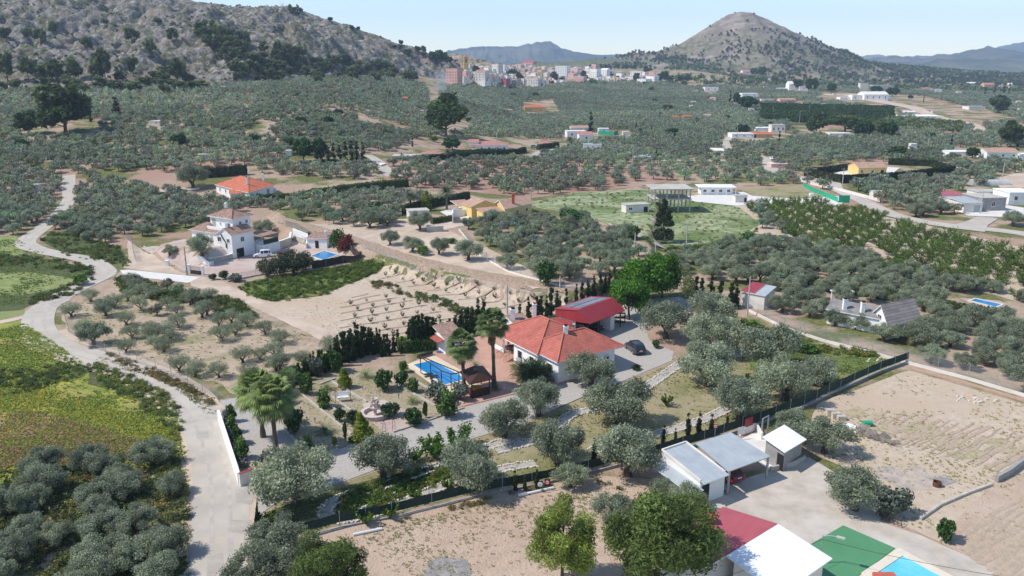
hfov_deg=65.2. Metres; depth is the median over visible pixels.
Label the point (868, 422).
green barrel
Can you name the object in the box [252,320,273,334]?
olive tree
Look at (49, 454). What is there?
olive tree
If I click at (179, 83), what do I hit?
hill pine
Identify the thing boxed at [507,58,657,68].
wooded ridge
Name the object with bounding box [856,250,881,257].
olive tree
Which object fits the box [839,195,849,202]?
netting gate
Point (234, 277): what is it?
garden shrub
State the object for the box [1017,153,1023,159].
building
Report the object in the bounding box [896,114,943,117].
long wall
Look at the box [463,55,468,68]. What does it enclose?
church tower
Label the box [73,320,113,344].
olive tree
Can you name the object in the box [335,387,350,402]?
garden swing
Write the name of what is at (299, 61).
hill pine
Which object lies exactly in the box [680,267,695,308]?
poplar
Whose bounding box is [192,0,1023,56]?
sky
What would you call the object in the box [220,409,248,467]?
lavender border
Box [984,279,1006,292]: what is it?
olive tree
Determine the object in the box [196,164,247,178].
dark hedge
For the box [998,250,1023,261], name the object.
fruit tree
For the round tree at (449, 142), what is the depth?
370.78 m
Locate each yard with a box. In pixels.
[142,236,346,279]
[435,218,467,229]
[634,457,993,575]
[688,192,842,205]
[816,178,842,188]
[945,200,1023,216]
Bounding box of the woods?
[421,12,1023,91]
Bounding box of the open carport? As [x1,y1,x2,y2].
[695,432,769,493]
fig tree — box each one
[406,446,424,461]
[416,431,448,458]
[446,420,474,445]
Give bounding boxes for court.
[811,525,894,575]
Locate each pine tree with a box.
[287,527,370,575]
[524,491,598,575]
[550,71,558,79]
[599,487,729,575]
[805,113,829,131]
[829,111,864,131]
[989,94,1011,112]
[998,120,1023,146]
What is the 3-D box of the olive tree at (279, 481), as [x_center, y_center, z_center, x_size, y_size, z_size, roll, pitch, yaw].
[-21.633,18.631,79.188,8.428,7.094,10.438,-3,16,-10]
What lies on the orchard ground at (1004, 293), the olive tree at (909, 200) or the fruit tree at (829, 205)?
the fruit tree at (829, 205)
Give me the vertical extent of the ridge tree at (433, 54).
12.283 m
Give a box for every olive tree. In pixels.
[0,219,6,227]
[0,483,29,514]
[0,526,38,563]
[0,549,19,575]
[4,482,52,513]
[4,510,47,535]
[10,462,70,490]
[16,444,68,475]
[20,208,42,222]
[24,205,46,219]
[33,518,76,545]
[53,564,88,575]
[57,301,82,316]
[66,223,87,235]
[66,442,110,471]
[66,532,115,567]
[71,318,93,329]
[72,475,116,504]
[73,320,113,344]
[73,505,130,537]
[77,492,117,515]
[77,555,116,575]
[79,214,102,219]
[80,288,100,301]
[80,453,122,475]
[84,225,103,236]
[88,219,106,225]
[93,297,120,315]
[95,220,113,229]
[101,461,134,476]
[103,292,123,307]
[103,530,150,571]
[107,467,143,500]
[113,216,134,225]
[113,337,137,352]
[113,501,158,534]
[114,310,135,324]
[118,289,136,300]
[118,324,140,338]
[121,272,140,282]
[124,437,177,466]
[125,277,143,288]
[128,294,149,310]
[130,548,178,575]
[131,282,151,294]
[136,434,169,456]
[137,324,162,339]
[137,522,180,549]
[140,212,162,224]
[141,320,155,329]
[145,285,164,297]
[145,335,160,348]
[146,522,192,558]
[151,337,174,351]
[152,320,176,335]
[153,468,184,494]
[157,296,174,306]
[161,244,178,255]
[161,327,180,340]
[163,353,190,371]
[164,208,182,221]
[164,301,187,314]
[167,312,187,327]
[174,163,211,187]
[178,288,198,304]
[183,358,206,376]
[185,233,213,256]
[188,300,213,317]
[197,287,218,297]
[197,298,217,314]
[206,323,231,341]
[206,359,229,377]
[210,311,227,326]
[216,538,295,575]
[220,307,241,322]
[228,322,244,335]
[228,344,254,362]
[235,311,257,326]
[236,362,260,373]
[241,508,307,552]
[247,439,336,508]
[250,347,268,359]
[252,218,275,230]
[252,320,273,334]
[259,352,290,371]
[260,340,285,355]
[268,328,290,342]
[272,352,289,369]
[291,350,311,361]
[317,205,332,219]
[317,334,340,351]
[334,208,353,220]
[347,431,412,477]
[356,204,369,211]
[356,207,370,214]
[358,211,382,227]
[369,205,390,223]
[379,213,397,225]
[379,229,400,244]
[387,209,401,216]
[402,235,424,251]
[407,211,432,229]
[429,236,449,254]
[440,432,500,493]
[453,238,484,259]
[473,225,493,237]
[477,397,530,437]
[482,208,502,220]
[493,233,512,244]
[494,252,519,268]
[497,240,518,252]
[498,211,516,221]
[506,231,522,242]
[511,376,560,416]
[515,225,533,239]
[521,242,539,257]
[522,255,549,275]
[528,417,586,466]
[529,217,550,225]
[530,251,550,259]
[535,236,552,250]
[541,243,567,257]
[544,224,564,237]
[548,461,589,487]
[549,236,561,245]
[549,254,567,262]
[554,232,570,242]
[554,256,575,275]
[555,259,585,279]
[557,206,575,216]
[562,214,577,224]
[562,249,578,259]
[562,348,615,386]
[567,245,582,257]
[578,217,594,229]
[578,234,594,245]
[580,375,655,424]
[581,241,595,254]
[587,260,609,274]
[588,243,611,260]
[589,491,634,520]
[591,423,665,477]
[593,241,619,250]
[597,232,616,243]
[602,252,625,270]
[605,249,622,257]
[606,226,629,239]
[612,239,631,249]
[618,222,635,238]
[636,299,696,338]
[649,476,678,496]
[668,480,710,511]
[669,251,688,263]
[672,339,738,386]
[679,262,691,271]
[679,310,748,347]
[682,250,705,263]
[686,289,737,320]
[693,256,713,266]
[694,245,711,251]
[700,261,723,277]
[702,248,723,257]
[703,257,721,267]
[705,253,720,262]
[711,374,774,419]
[718,234,738,249]
[718,253,743,268]
[719,246,737,255]
[726,266,746,282]
[727,243,746,252]
[729,251,751,262]
[731,263,749,269]
[734,238,755,251]
[739,321,806,362]
[742,268,758,282]
[749,234,768,247]
[749,351,816,400]
[750,262,773,280]
[760,274,783,288]
[761,236,781,249]
[762,260,786,273]
[763,256,788,271]
[767,249,784,257]
[767,294,801,312]
[774,407,811,431]
[775,234,793,247]
[777,254,795,264]
[780,276,807,288]
[781,286,808,301]
[782,264,803,275]
[784,249,803,258]
[785,240,804,250]
[786,238,805,247]
[786,258,809,270]
[789,414,861,453]
[790,245,814,256]
[790,272,809,281]
[791,256,818,269]
[794,234,812,245]
[798,268,818,283]
[800,300,823,316]
[801,287,820,299]
[801,354,838,386]
[808,255,823,269]
[808,284,826,298]
[812,297,830,312]
[813,248,831,258]
[813,278,838,291]
[814,243,832,249]
[816,237,840,246]
[819,262,838,272]
[823,307,848,325]
[823,464,889,511]
[826,271,844,280]
[828,251,853,262]
[828,270,850,279]
[829,245,847,252]
[831,257,858,272]
[831,286,854,299]
[835,281,854,289]
[838,249,858,257]
[840,276,860,286]
[843,245,867,255]
[844,261,861,274]
[844,310,870,328]
[849,273,871,283]
[851,256,870,266]
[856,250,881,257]
[856,283,886,302]
[857,264,885,281]
[862,251,881,263]
[865,264,893,274]
[868,261,888,267]
[869,322,900,341]
[872,276,895,286]
[877,282,895,290]
[881,272,907,285]
[888,293,909,301]
[890,263,913,277]
[897,286,915,297]
[898,320,938,346]
[900,281,920,289]
[902,196,918,204]
[902,319,932,338]
[903,259,921,267]
[904,277,925,286]
[905,202,928,216]
[905,288,928,297]
[912,192,932,198]
[912,270,934,286]
[913,314,944,331]
[914,202,933,215]
[915,265,937,277]
[915,294,934,310]
[916,342,948,363]
[917,195,935,205]
[917,335,943,345]
[919,284,952,298]
[922,279,944,289]
[925,303,951,315]
[926,298,952,308]
[932,200,952,213]
[934,272,959,288]
[934,310,953,322]
[937,329,967,347]
[939,319,963,332]
[940,309,974,329]
[952,272,979,292]
[952,351,980,368]
[957,303,990,326]
[967,274,987,289]
[970,345,998,363]
[972,323,996,338]
[972,335,1002,352]
[978,316,1011,333]
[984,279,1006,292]
[987,305,1017,317]
[987,310,1018,324]
[994,348,1023,363]
[996,331,1021,347]
[996,354,1021,376]
[999,324,1023,338]
[999,335,1023,354]
[1000,209,1023,226]
[1007,363,1023,381]
[1012,317,1023,331]
[1017,289,1023,298]
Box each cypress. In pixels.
[111,96,120,112]
[294,366,299,383]
[296,363,300,377]
[301,359,306,372]
[313,144,318,160]
[316,349,322,370]
[319,143,325,162]
[322,356,326,372]
[325,146,330,161]
[331,143,336,162]
[332,337,338,351]
[335,335,341,357]
[336,144,342,160]
[337,342,342,364]
[338,331,345,361]
[342,141,347,159]
[343,338,350,362]
[345,330,353,359]
[348,140,354,160]
[350,336,358,360]
[353,323,358,356]
[354,141,358,160]
[357,332,364,357]
[360,141,366,159]
[360,326,365,353]
[364,333,369,355]
[367,327,372,351]
[371,335,377,354]
[374,327,379,352]
[379,337,384,356]
[382,334,387,355]
[385,333,388,352]
[388,340,392,355]
[391,334,397,351]
[395,329,398,346]
[399,336,402,353]
[405,322,410,339]
[408,327,414,351]
[409,318,414,332]
[413,314,421,337]
[413,323,420,346]
[418,323,423,347]
[420,313,424,334]
[422,322,427,345]
[424,316,429,335]
[428,317,435,334]
[428,323,433,334]
[458,312,462,326]
[461,316,465,329]
[464,308,468,330]
[466,314,472,333]
[469,306,475,332]
[474,298,481,330]
[480,301,486,324]
[512,470,517,490]
[523,475,526,490]
[525,296,531,317]
[534,296,539,315]
[534,469,538,487]
[538,295,544,315]
[544,295,548,315]
[547,287,554,315]
[554,290,558,307]
[564,288,568,303]
[574,283,578,301]
[579,282,585,299]
[585,279,590,297]
[588,112,593,130]
[591,275,597,295]
[591,437,597,459]
[597,274,602,294]
[603,275,607,292]
[607,269,612,287]
[661,425,665,441]
[684,413,691,434]
[696,413,701,432]
[709,414,714,428]
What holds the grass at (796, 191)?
on the yard at (722, 199)
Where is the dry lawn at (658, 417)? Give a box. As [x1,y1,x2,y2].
[266,310,898,531]
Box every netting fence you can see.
[252,497,258,575]
[298,485,471,538]
[472,443,660,497]
[598,131,617,134]
[660,350,909,455]
[803,183,837,201]
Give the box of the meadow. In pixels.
[0,321,180,486]
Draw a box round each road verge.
[17,337,193,575]
[59,329,258,561]
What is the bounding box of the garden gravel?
[220,398,301,461]
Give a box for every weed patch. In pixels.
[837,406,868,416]
[871,423,890,430]
[903,423,963,447]
[950,446,984,458]
[982,437,1016,453]
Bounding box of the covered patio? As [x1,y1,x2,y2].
[253,230,279,252]
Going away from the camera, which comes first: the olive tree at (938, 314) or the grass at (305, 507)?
the grass at (305, 507)
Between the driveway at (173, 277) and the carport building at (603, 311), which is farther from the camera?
the driveway at (173, 277)
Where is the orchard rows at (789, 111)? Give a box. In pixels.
[758,102,895,124]
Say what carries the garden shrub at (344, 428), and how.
on the garden ground at (306, 428)
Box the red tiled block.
[872,572,895,575]
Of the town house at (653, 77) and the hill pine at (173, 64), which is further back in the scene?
the town house at (653, 77)
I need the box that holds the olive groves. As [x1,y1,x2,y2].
[0,74,1023,543]
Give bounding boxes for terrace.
[441,206,468,217]
[742,432,771,469]
[837,167,898,174]
[961,298,1009,306]
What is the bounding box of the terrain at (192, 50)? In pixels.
[0,0,1023,575]
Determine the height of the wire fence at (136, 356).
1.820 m
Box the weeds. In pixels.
[0,239,1023,575]
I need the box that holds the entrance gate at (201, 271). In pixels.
[187,264,204,274]
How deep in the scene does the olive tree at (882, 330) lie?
126.14 m
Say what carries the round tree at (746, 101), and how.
on the terrain at (192, 50)
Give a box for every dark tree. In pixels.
[0,81,8,88]
[8,80,22,87]
[37,76,53,83]
[40,67,51,76]
[60,73,70,84]
[60,77,73,84]
[69,78,80,86]
[77,82,89,90]
[91,75,106,87]
[105,79,115,89]
[113,69,126,80]
[115,81,124,89]
[123,81,134,92]
[131,79,143,92]
[134,76,151,86]
[153,78,166,84]
[158,72,169,79]
[158,84,170,91]
[166,78,178,84]
[181,72,188,81]
[184,74,194,81]
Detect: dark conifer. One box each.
[693,275,699,292]
[696,278,705,294]
[707,276,715,298]
[717,280,724,305]
[727,282,735,303]
[734,282,739,307]
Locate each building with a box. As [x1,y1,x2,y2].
[392,154,418,160]
[554,296,624,333]
[645,184,693,210]
[661,507,831,575]
[727,132,754,137]
[754,127,767,130]
[837,97,850,99]
[849,95,862,99]
[857,91,888,100]
[936,191,962,199]
[967,189,992,193]
[992,188,1023,204]
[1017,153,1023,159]
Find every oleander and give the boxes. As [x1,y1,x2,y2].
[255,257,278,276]
[269,253,292,275]
[279,247,309,273]
[300,250,314,270]
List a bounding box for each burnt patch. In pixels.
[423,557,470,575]
[933,477,956,484]
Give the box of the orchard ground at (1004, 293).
[735,203,1023,302]
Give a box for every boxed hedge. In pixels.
[804,166,955,182]
[814,163,849,171]
[888,158,952,167]
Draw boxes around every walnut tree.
[608,277,651,319]
[612,248,675,295]
[651,253,681,297]
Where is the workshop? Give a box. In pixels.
[652,441,728,500]
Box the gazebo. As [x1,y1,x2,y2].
[459,366,493,398]
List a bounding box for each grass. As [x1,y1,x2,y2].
[0,236,88,319]
[0,256,90,278]
[0,286,68,310]
[5,358,92,394]
[43,232,126,263]
[88,372,165,423]
[237,259,380,298]
[264,467,429,528]
[641,232,754,251]
[741,184,838,198]
[741,343,892,380]
[755,114,806,124]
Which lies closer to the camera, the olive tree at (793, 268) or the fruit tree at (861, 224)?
the olive tree at (793, 268)
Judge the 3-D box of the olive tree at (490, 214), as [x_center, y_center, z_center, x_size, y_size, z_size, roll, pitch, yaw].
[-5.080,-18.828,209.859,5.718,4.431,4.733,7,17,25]
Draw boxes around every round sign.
[537,481,542,487]
[544,479,549,485]
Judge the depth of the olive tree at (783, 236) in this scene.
192.22 m
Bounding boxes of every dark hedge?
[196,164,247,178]
[401,191,470,214]
[412,146,526,159]
[430,215,453,223]
[450,148,499,152]
[536,142,559,149]
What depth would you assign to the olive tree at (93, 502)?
76.55 m
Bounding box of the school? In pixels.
[740,70,750,73]
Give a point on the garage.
(972, 205)
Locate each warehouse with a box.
[869,85,893,88]
[962,106,985,109]
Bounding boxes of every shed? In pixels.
[31,183,41,190]
[44,161,53,168]
[149,120,168,123]
[197,153,208,160]
[285,150,291,155]
[406,207,429,218]
[426,225,443,231]
[583,143,601,148]
[621,202,648,212]
[622,131,628,136]
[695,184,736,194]
[710,148,723,154]
[732,194,747,201]
[741,282,776,309]
[762,425,806,470]
[767,162,787,167]
[830,290,852,300]
[869,190,884,198]
[908,143,916,148]
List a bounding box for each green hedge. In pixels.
[256,178,409,203]
[782,268,1001,314]
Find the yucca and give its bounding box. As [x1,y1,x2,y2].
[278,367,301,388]
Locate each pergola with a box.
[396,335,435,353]
[418,355,461,389]
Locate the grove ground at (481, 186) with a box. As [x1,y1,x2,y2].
[384,160,679,197]
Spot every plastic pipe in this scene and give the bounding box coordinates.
[353,527,381,535]
[518,486,554,496]
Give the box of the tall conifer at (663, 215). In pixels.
[652,198,674,240]
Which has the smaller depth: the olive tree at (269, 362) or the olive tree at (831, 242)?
the olive tree at (269, 362)
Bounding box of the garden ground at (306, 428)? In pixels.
[276,368,458,450]
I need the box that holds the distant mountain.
[447,41,626,63]
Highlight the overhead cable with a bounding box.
[823,539,995,575]
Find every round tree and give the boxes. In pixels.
[14,138,28,145]
[168,134,186,144]
[247,134,260,140]
[283,137,293,146]
[291,136,313,159]
[294,116,305,121]
[312,137,327,158]
[323,116,333,123]
[332,108,343,113]
[441,136,460,149]
[663,104,673,108]
[665,128,678,132]
[733,92,739,101]
[736,96,758,107]
[736,124,750,131]
[750,68,756,73]
[756,66,766,74]
[792,79,803,87]
[804,78,819,89]
[827,83,836,92]
[852,121,875,133]
[869,86,882,90]
[875,121,898,135]
[885,87,899,95]
[887,145,907,156]
[924,132,935,139]
[965,147,980,157]
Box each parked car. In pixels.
[253,249,272,257]
[576,323,584,328]
[578,322,603,331]
[624,340,645,354]
[714,461,744,482]
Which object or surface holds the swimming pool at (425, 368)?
in the pool deck
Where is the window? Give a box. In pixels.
[517,350,521,359]
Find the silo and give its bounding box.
[858,83,868,89]
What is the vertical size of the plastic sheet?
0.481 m
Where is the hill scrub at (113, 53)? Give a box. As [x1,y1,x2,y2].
[0,0,450,86]
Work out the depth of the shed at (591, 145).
424.30 m
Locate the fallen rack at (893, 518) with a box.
[881,511,901,524]
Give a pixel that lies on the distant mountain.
(547, 51)
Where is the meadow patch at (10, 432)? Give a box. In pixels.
[0,415,124,445]
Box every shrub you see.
[71,273,89,284]
[208,273,216,279]
[218,270,228,278]
[224,403,236,418]
[225,414,237,430]
[227,273,241,281]
[229,426,242,440]
[233,434,249,459]
[255,510,275,524]
[257,450,271,462]
[279,368,294,376]
[283,409,303,434]
[299,372,313,393]
[303,434,314,450]
[307,357,322,375]
[316,387,331,408]
[320,353,328,365]
[325,349,341,372]
[329,228,345,249]
[331,436,336,445]
[333,408,345,420]
[337,234,353,250]
[342,421,346,441]
[345,409,356,424]
[348,435,358,443]
[354,506,374,523]
[362,200,386,208]
[373,368,392,391]
[379,401,400,416]
[380,129,392,136]
[380,501,398,518]
[394,370,408,384]
[398,360,408,370]
[401,407,421,425]
[404,482,423,497]
[405,377,418,391]
[417,245,429,253]
[422,401,427,417]
[424,379,448,401]
[428,136,438,141]
[436,388,457,415]
[437,473,455,489]
[449,238,456,242]
[451,381,468,399]
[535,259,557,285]
[559,209,582,221]
[627,225,640,238]
[631,364,640,370]
[652,339,659,347]
[660,393,673,405]
[740,230,752,240]
[743,319,760,326]
[796,341,819,352]
[874,485,915,516]
[936,516,956,542]
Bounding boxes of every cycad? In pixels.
[509,357,534,382]
[514,357,551,386]
[529,360,554,382]
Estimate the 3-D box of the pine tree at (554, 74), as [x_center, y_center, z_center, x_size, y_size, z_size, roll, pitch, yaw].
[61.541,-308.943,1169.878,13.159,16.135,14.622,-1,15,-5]
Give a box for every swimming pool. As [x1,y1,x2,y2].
[311,250,339,259]
[410,359,461,385]
[861,548,950,575]
[968,298,1003,307]
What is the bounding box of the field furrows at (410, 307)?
[339,273,544,342]
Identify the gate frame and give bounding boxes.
[761,415,769,433]
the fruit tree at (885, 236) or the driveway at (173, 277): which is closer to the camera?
the driveway at (173, 277)
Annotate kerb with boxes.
[143,246,185,271]
[278,420,299,444]
[298,390,351,434]
[331,381,366,401]
[332,396,351,409]
[391,379,435,405]
[393,407,463,431]
[416,380,463,403]
[912,368,1023,400]
[919,482,992,519]
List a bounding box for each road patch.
[48,297,71,307]
[196,431,208,438]
[207,553,223,575]
[229,519,251,533]
[235,488,255,503]
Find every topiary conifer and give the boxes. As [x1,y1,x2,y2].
[337,367,352,389]
[350,411,373,443]
[420,190,432,209]
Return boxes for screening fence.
[285,220,307,233]
[312,252,361,268]
[347,243,361,255]
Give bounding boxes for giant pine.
[12,110,40,130]
[27,80,92,132]
[424,92,468,134]
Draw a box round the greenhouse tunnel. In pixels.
[967,179,1010,185]
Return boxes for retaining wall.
[196,255,213,265]
[208,253,232,261]
[217,410,239,485]
[238,464,274,486]
[255,240,270,249]
[279,232,291,247]
[293,228,307,248]
[452,209,465,222]
[739,423,762,439]
[769,455,805,471]
[785,176,882,201]
[994,457,1023,482]
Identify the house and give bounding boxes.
[214,173,274,198]
[305,230,331,248]
[420,151,442,154]
[429,321,462,353]
[446,68,462,83]
[450,193,532,221]
[463,75,468,83]
[468,139,478,145]
[470,141,508,148]
[475,70,488,82]
[478,81,490,85]
[492,64,502,72]
[495,302,624,382]
[501,79,509,86]
[504,75,510,83]
[506,307,527,324]
[512,78,520,83]
[522,61,536,63]
[523,105,545,112]
[525,78,541,86]
[530,72,539,75]
[541,66,548,70]
[543,72,549,77]
[555,66,569,76]
[565,130,584,137]
[568,73,576,78]
[569,125,588,130]
[570,68,582,71]
[572,76,586,81]
[577,131,593,140]
[590,69,600,77]
[591,64,598,68]
[598,128,608,131]
[601,68,610,75]
[616,73,624,77]
[630,71,643,75]
[637,79,650,82]
[646,74,658,82]
[703,87,718,90]
[739,93,757,96]
[751,132,772,137]
[759,98,773,100]
[768,124,784,132]
[776,98,796,101]
[786,81,801,89]
[798,86,807,90]
[825,132,852,136]
[847,162,887,173]
[941,150,973,156]
[962,193,1007,210]
[976,148,1020,158]
[980,83,993,87]
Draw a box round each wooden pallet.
[855,427,865,435]
[858,423,870,429]
[866,429,878,435]
[872,433,880,440]
[880,431,890,438]
[890,440,901,445]
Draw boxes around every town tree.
[508,68,517,74]
[633,73,639,79]
[660,71,668,77]
[665,75,683,80]
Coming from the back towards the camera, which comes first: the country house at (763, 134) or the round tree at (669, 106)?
the round tree at (669, 106)
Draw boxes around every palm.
[231,367,282,437]
[244,373,299,451]
[314,421,335,435]
[321,382,334,390]
[357,368,372,380]
[402,190,417,202]
[404,394,418,405]
[436,184,454,209]
[443,149,452,157]
[443,327,478,384]
[475,307,510,386]
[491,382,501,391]
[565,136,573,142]
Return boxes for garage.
[947,196,983,211]
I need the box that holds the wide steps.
[292,235,304,243]
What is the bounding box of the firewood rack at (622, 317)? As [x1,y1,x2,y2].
[614,312,625,322]
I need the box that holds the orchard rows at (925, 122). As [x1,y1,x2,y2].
[863,115,965,132]
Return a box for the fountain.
[361,397,388,421]
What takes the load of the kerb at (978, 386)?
on the field at (906, 399)
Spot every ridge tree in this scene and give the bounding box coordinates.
[429,51,436,58]
[434,49,442,57]
[440,52,447,59]
[446,56,452,61]
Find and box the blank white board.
[738,427,744,433]
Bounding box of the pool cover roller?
[417,351,432,357]
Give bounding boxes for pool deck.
[407,355,476,391]
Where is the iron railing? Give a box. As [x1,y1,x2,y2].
[239,457,268,473]
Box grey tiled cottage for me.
[826,297,920,339]
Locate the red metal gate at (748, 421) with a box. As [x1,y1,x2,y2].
[745,417,752,426]
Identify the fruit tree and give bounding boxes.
[744,202,753,210]
[761,198,775,208]
[769,196,784,202]
[770,202,783,213]
[772,215,791,221]
[773,197,792,208]
[774,207,791,217]
[781,198,796,205]
[782,212,796,220]
[784,215,800,225]
[784,223,806,237]
[788,200,806,209]
[789,195,801,202]
[790,209,806,215]
[793,222,811,231]
[795,199,810,207]
[795,205,810,212]
[796,214,808,223]
[801,211,816,218]
[801,218,819,228]
[802,195,820,203]
[804,230,820,237]
[805,202,820,212]
[806,239,819,247]
[807,216,826,224]
[808,203,825,215]
[809,223,829,232]
[811,232,835,239]
[814,212,831,220]
[815,197,829,206]
[817,230,832,238]
[821,220,835,230]
[822,202,834,210]
[823,209,835,218]
[825,218,839,226]
[826,225,844,237]
[828,246,848,254]
[829,206,844,214]
[829,235,850,245]
[830,214,848,222]
[834,229,854,241]
[835,203,848,211]
[835,211,851,217]
[835,222,848,231]
[839,218,860,228]
[843,229,857,235]
[845,207,857,214]
[845,239,865,247]
[847,213,863,225]
[847,223,864,231]
[849,204,866,211]
[850,209,869,217]
[851,235,868,243]
[854,219,872,229]
[856,227,880,239]
[859,208,877,216]
[860,214,880,225]
[865,224,883,236]
[869,218,890,230]
[870,235,889,247]
[871,208,889,218]
[871,214,882,222]
[873,228,892,241]
[877,219,891,228]
[877,242,901,254]
[879,256,904,267]
[884,236,905,248]
[885,255,909,263]
[887,223,899,233]
[887,245,912,259]
[892,233,911,244]
[894,216,914,228]
[894,227,917,238]
[899,246,919,256]
[901,223,923,234]
[904,261,920,274]
[905,238,926,249]
[908,221,927,230]
[910,250,934,264]
[911,238,927,243]
[917,233,930,240]
[917,245,943,257]
[918,224,936,236]
[918,240,947,252]
[928,235,947,245]
[928,262,948,272]
[930,255,955,266]
[931,233,949,241]
[931,267,945,278]
[933,224,958,237]
[938,252,958,261]
[939,243,960,254]
[942,236,965,251]
[942,266,973,274]
[945,264,967,273]
[949,233,971,245]
[951,229,969,237]
[954,248,983,263]
[954,256,977,267]
[960,246,979,256]
[962,260,996,277]
[965,242,984,251]
[966,238,988,245]
[967,255,999,269]
[976,254,998,265]
[978,248,997,258]
[983,242,1004,253]
[985,275,1013,287]
[986,236,1011,248]
[992,261,1014,274]
[992,269,1012,279]
[997,256,1021,267]
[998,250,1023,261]
[1000,244,1021,253]
[1008,287,1023,300]
[1010,252,1023,269]
[1014,271,1023,285]
[1015,267,1023,274]
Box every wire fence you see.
[64,312,217,397]
[227,268,310,281]
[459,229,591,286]
[748,306,1023,396]
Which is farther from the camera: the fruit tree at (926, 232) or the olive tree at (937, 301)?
the fruit tree at (926, 232)
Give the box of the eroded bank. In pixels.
[252,208,612,297]
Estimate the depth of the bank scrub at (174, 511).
111.18 m
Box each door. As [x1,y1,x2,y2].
[212,218,215,226]
[236,247,243,257]
[702,483,709,499]
[776,452,783,470]
[974,205,980,211]
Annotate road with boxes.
[14,174,249,575]
[364,155,400,176]
[530,148,553,155]
[608,223,664,248]
[722,136,1023,235]
[823,94,984,130]
[947,216,997,231]
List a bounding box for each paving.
[362,400,410,432]
[413,335,585,406]
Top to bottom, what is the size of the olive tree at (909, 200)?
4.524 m
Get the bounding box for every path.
[0,316,22,323]
[319,435,536,522]
[495,357,689,451]
[590,406,728,451]
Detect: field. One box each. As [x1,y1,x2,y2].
[241,264,579,339]
[297,475,655,575]
[532,190,758,245]
[804,370,1023,547]
[951,473,1023,575]
[994,172,1023,187]
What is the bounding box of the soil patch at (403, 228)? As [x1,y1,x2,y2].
[313,219,557,288]
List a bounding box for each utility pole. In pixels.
[184,247,187,274]
[506,285,507,313]
[684,222,690,243]
[746,277,750,315]
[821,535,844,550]
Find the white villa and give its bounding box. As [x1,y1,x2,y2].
[188,202,254,257]
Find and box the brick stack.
[825,408,846,420]
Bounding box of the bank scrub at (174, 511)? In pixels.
[0,191,889,575]
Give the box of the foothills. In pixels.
[916,58,1023,72]
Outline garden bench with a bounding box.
[472,385,480,389]
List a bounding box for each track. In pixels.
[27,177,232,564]
[124,240,185,274]
[159,187,200,191]
[190,276,340,340]
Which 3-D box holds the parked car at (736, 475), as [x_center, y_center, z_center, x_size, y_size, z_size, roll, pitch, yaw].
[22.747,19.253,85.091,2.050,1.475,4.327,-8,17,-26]
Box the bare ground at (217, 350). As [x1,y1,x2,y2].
[61,285,327,394]
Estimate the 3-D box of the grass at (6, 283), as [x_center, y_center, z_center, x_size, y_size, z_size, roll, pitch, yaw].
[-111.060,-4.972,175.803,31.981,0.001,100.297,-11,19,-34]
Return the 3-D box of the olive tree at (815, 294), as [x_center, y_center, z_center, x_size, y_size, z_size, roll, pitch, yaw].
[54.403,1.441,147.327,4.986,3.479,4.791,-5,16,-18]
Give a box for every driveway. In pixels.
[120,270,198,282]
[257,297,692,513]
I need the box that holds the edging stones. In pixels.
[316,317,998,524]
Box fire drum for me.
[932,480,941,487]
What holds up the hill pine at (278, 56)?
on the terrain at (192, 50)
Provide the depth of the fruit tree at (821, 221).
218.22 m
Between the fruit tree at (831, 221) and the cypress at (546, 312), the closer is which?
the cypress at (546, 312)
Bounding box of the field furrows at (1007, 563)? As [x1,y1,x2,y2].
[839,408,1023,575]
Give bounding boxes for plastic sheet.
[842,423,855,428]
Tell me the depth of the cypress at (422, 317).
123.19 m
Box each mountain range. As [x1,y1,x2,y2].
[657,42,1023,59]
[867,46,1023,64]
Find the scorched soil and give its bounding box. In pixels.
[871,462,955,489]
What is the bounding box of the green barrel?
[862,420,872,425]
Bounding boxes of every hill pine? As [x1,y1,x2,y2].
[0,27,11,41]
[0,51,13,81]
[15,54,37,82]
[20,25,32,42]
[31,27,46,44]
[32,62,46,77]
[45,58,63,82]
[48,20,57,32]
[65,55,80,77]
[79,36,92,50]
[87,57,102,81]
[92,47,111,78]
[99,18,108,25]
[123,27,139,42]
[124,56,138,76]
[144,36,156,54]
[147,68,168,77]
[153,17,161,23]
[157,66,167,72]
[165,27,178,43]
[166,57,185,78]
[171,81,187,88]
[182,80,201,87]
[193,21,206,30]
[195,79,207,85]
[197,25,211,35]
[203,34,212,45]
[204,26,216,36]
[206,37,216,48]
[208,18,216,26]
[216,24,225,34]
[216,47,221,58]
[219,46,226,56]
[220,35,232,43]
[222,40,229,49]
[222,52,231,60]
[223,27,232,34]
[226,61,234,70]
[232,30,241,35]
[232,46,238,53]
[232,58,241,66]
[233,67,240,72]
[233,72,242,81]
[237,45,248,56]
[238,71,247,79]
[242,29,250,42]
[242,66,251,76]
[244,52,253,59]
[246,60,255,70]
[251,53,259,60]
[253,61,261,72]
[254,75,268,80]
[256,51,266,57]
[259,40,268,51]
[262,69,270,76]
[267,66,275,78]
[270,49,283,57]
[272,39,282,48]
[273,54,282,59]
[273,59,280,68]
[273,62,284,70]
[274,75,282,79]
[275,69,284,77]
[280,61,286,69]
[282,41,292,53]
[284,66,294,75]
[291,45,299,55]
[292,45,304,58]
[294,59,304,66]
[300,54,308,65]
[300,65,310,74]
[309,56,320,62]
[311,61,320,68]
[313,71,325,77]
[313,74,322,80]
[319,60,326,72]
[324,53,331,59]
[327,58,335,63]
[327,63,335,69]
[330,71,343,75]
[332,55,338,66]
[340,54,352,64]
[345,65,358,71]
[346,60,353,65]
[352,70,358,78]
[359,67,364,75]
[364,62,372,69]
[371,58,379,68]
[371,72,381,80]
[381,60,388,67]
[381,71,391,76]
[387,67,398,73]
[400,71,413,79]
[412,70,418,79]

